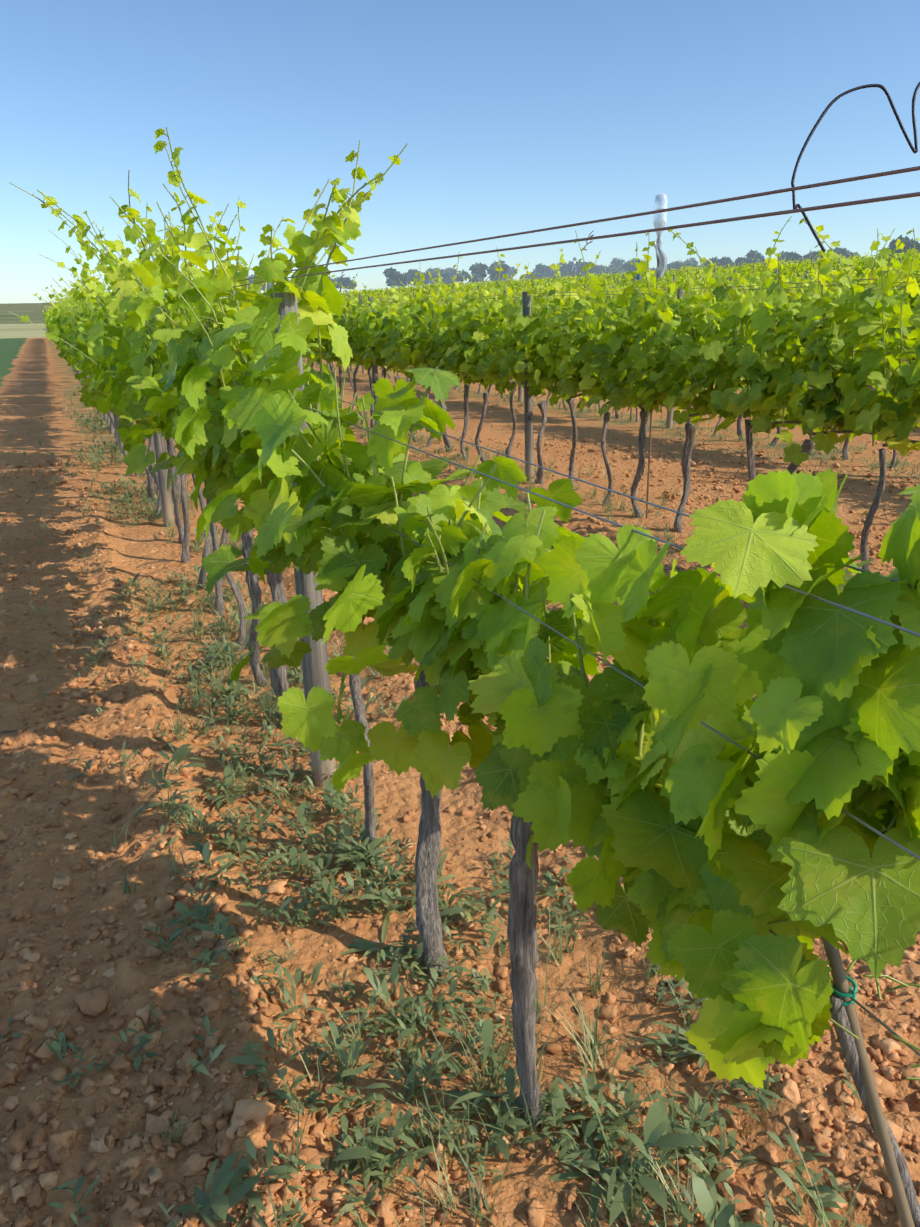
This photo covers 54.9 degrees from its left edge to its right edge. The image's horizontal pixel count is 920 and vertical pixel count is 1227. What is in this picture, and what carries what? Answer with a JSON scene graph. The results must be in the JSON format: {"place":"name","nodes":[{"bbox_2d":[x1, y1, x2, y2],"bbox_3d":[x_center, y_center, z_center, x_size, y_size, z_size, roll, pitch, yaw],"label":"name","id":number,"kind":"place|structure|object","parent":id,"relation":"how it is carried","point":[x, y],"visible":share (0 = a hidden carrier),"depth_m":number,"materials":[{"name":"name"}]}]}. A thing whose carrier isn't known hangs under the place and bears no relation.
{"place":"outdoors","nodes":[
{"label":"outdoors","id":0,"kind":"place"},
{"bbox_2d":[0,302,919,1226],"bbox_3d":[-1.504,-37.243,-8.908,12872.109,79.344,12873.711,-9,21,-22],"label":"ground","id":1,"kind":"structure","parent":0,"point":[36,374],"depth_m":2.53,"materials":[{"name":"soil"}]},
{"bbox_2d":[0,455,844,1206],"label":"pruned canes","id":2,"kind":"object","parent":1,"relation":"on","point":[310,879],"visible":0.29,"depth_m":2.92,"materials":[{"name":"brown plant"}]},
{"bbox_2d":[0,387,913,1226],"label":"weeds","id":3,"kind":"object","parent":1,"relation":"on","point":[660,1133],"visible":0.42,"depth_m":1.96,"materials":[{"name":"green plant"}]},
{"bbox_2d":[0,436,919,1226],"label":"soil clods","id":4,"kind":"object","parent":1,"relation":"on","point":[210,1122],"visible":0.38,"depth_m":1.84,"materials":[{"name":"brown soil"}]},
{"bbox_2d":[7,377,919,1226],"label":"grass tufts","id":5,"kind":"object","parent":1,"relation":"on","point":[595,1041],"visible":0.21,"depth_m":1.85,"materials":[{"name":"green plant"}]},
{"bbox_2d":[70,358,897,1128],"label":"vine trunks","id":6,"kind":"object","parent":1,"relation":"on","point":[522,938],"visible":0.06,"depth_m":2.53,"materials":[{"name":"grey plant"}]},
{"bbox_2d":[9,127,919,755],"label":"vine shoots","id":7,"kind":"object","parent":6,"relation":"attached to","point":[583,673],"visible":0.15,"depth_m":3.86,"materials":[{"name":"green plant"}]},
{"bbox_2d":[20,188,919,499],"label":"vine leaves","id":8,"kind":"object","parent":6,"relation":"on","point":[890,422],"visible":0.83,"depth_m":5.19,"materials":[{"name":"green plant"}]},
{"bbox_2d":[25,133,919,1080],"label":"vine petioles","id":9,"kind":"object","parent":6,"relation":"on","point":[901,985],"visible":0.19,"depth_m":2.09,"materials":[{"name":"green plant"}]},
{"bbox_2d":[34,254,919,380],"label":"vine leaves","id":10,"kind":"object","parent":6,"relation":"on","point":[368,329],"visible":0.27,"depth_m":11.92,"materials":[{"name":"green plant"}]},
{"bbox_2d":[43,248,919,330],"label":"vine leaves","id":11,"kind":"object","parent":6,"relation":"on","point":[858,265],"visible":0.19,"depth_m":49.56,"materials":[{"name":"green plant"}]},
{"bbox_2d":[119,128,919,1087],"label":"vine leaves","id":12,"kind":"object","parent":6,"relation":"on","point":[701,860],"visible":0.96,"depth_m":1.15,"materials":[{"name":"green plant"}]},
{"bbox_2d":[315,355,918,672],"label":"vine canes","id":13,"kind":"object","parent":6,"relation":"on","point":[813,434],"visible":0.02,"depth_m":5.15,"materials":[{"name":"brown plant"}]},
{"bbox_2d":[72,254,901,786],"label":"trellis posts","id":14,"kind":"object","parent":1,"relation":"on","point":[314,662],"visible":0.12,"depth_m":2.98,"materials":[{"name":"grey wood"}]},
{"bbox_2d":[163,166,919,305],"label":"trellis wires","id":15,"kind":"object","parent":14,"relation":"attached to","point":[887,198],"visible":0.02,"depth_m":1.02,"materials":[{"name":"metal"}]},
{"bbox_2d":[583,231,593,249],"bbox_3d":[0.159,-0.460,1.094,0.010,0.023,0.016,-9,21,-22],"label":"dried tendril","id":16,"kind":"object","parent":15,"relation":"attached to","point":[587,240],"visible":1,"depth_m":1.09,"materials":[{"name":"grey plant"}]},
{"bbox_2d":[791,82,919,252],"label":"loose wire","id":17,"kind":"object","parent":15,"relation":"attached to","point":[913,149],"visible":0.98,"depth_m":0.91,"materials":[{"name":"black metal"}]},
{"bbox_2d":[236,291,919,1055],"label":"trellis wires","id":18,"kind":"object","parent":14,"relation":"attached to","point":[682,549],"depth_m":1.12,"materials":[{"name":"grey metal"}]},
{"bbox_2d":[341,912,705,1226],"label":"weed rosettes","id":19,"kind":"object","parent":1,"relation":"on","point":[371,948],"visible":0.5,"depth_m":1.69,"materials":[{"name":"green plant"}]},
{"bbox_2d":[572,258,577,270],"bbox_3d":[2.402,-7.340,18.624,0.114,0.260,0.120,-9,21,-22],"label":"white bag on post","id":20,"kind":"object","parent":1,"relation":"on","point":[574,266],"visible":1,"depth_m":18.63,"materials":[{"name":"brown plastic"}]},
{"bbox_2d":[633,260,640,281],"bbox_3d":[2.310,-4.443,11.494,0.098,0.260,0.120,-9,21,-22],"label":"blue bag on post","id":21,"kind":"object","parent":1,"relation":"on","point":[638,261],"visible":0.31,"depth_m":11.51,"materials":[{"name":"plastic"}]},
{"bbox_2d":[646,247,658,518],"bbox_3d":[1.375,-1.644,6.317,0.032,1.975,0.016,-9,21,-22],"label":"scarer cane","id":22,"kind":"object","parent":1,"relation":"on","point":[648,476],"visible":0.51,"depth_m":6.47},
{"bbox_2d":[653,194,667,242],"bbox_3d":[1.347,-2.658,5.963,0.086,0.300,0.084,-9,21,-22],"label":"scarer bottle","id":23,"kind":"object","parent":22,"relation":"on","point":[660,219],"visible":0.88,"depth_m":5.93,"materials":[{"name":"white plastic"}]},
{"bbox_2d":[653,239,666,278],"bbox_3d":[1.368,-2.420,6.051,0.104,0.268,0.087,-9,21,-22],"label":"scarer bag strip","id":24,"kind":"object","parent":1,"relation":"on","point":[660,253],"visible":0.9,"depth_m":6.04,"materials":[{"name":"white plastic"}]},
{"bbox_2d":[821,936,914,1226],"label":"bamboo stake","id":25,"kind":"object","parent":1,"relation":"on","point":[839,977],"visible":0.5,"depth_m":0.91,"materials":[{"name":"beige wood"}]},
{"bbox_2d":[831,975,857,1005],"bbox_3d":[0.398,0.394,0.920,0.026,0.028,0.026,-9,21,-22],"label":"vine tie","id":26,"kind":"object","parent":25,"relation":"attached to","point":[854,990],"visible":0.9,"depth_m":0.91,"materials":[{"name":"teal plastic"}]},
{"bbox_2d":[829,992,919,1226],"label":"vine trunk","id":27,"kind":"object","parent":1,"relation":"on","point":[846,1040],"visible":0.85,"depth_m":0.91,"materials":[{"name":"grey plant"}]},
{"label":"tree trunks","id":28,"kind":"structure","parent":1,"relation":"on","visible":0},
{"bbox_2d":[235,234,919,293],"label":"distant trees","id":29,"kind":"object","parent":28,"relation":"attached to","point":[480,269],"visible":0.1,"depth_m":157.61,"materials":[{"name":"green plant"}]},
{"bbox_2d":[0,0,919,303],"label":"sky","id":30,"kind":"structure","parent":0,"point":[512,116],"materials":[{"name":"blue"}]},
{"bbox_2d":[630,276,637,420],"bbox_3d":[2.320,-3.506,11.814,0.021,1.849,0.024,-9,21,-22],"label":"trellis post","id":31,"kind":"object","parent":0,"point":[631,407],"visible":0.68,"depth_m":12.06,"materials":[{"name":"wood"}]}
]}

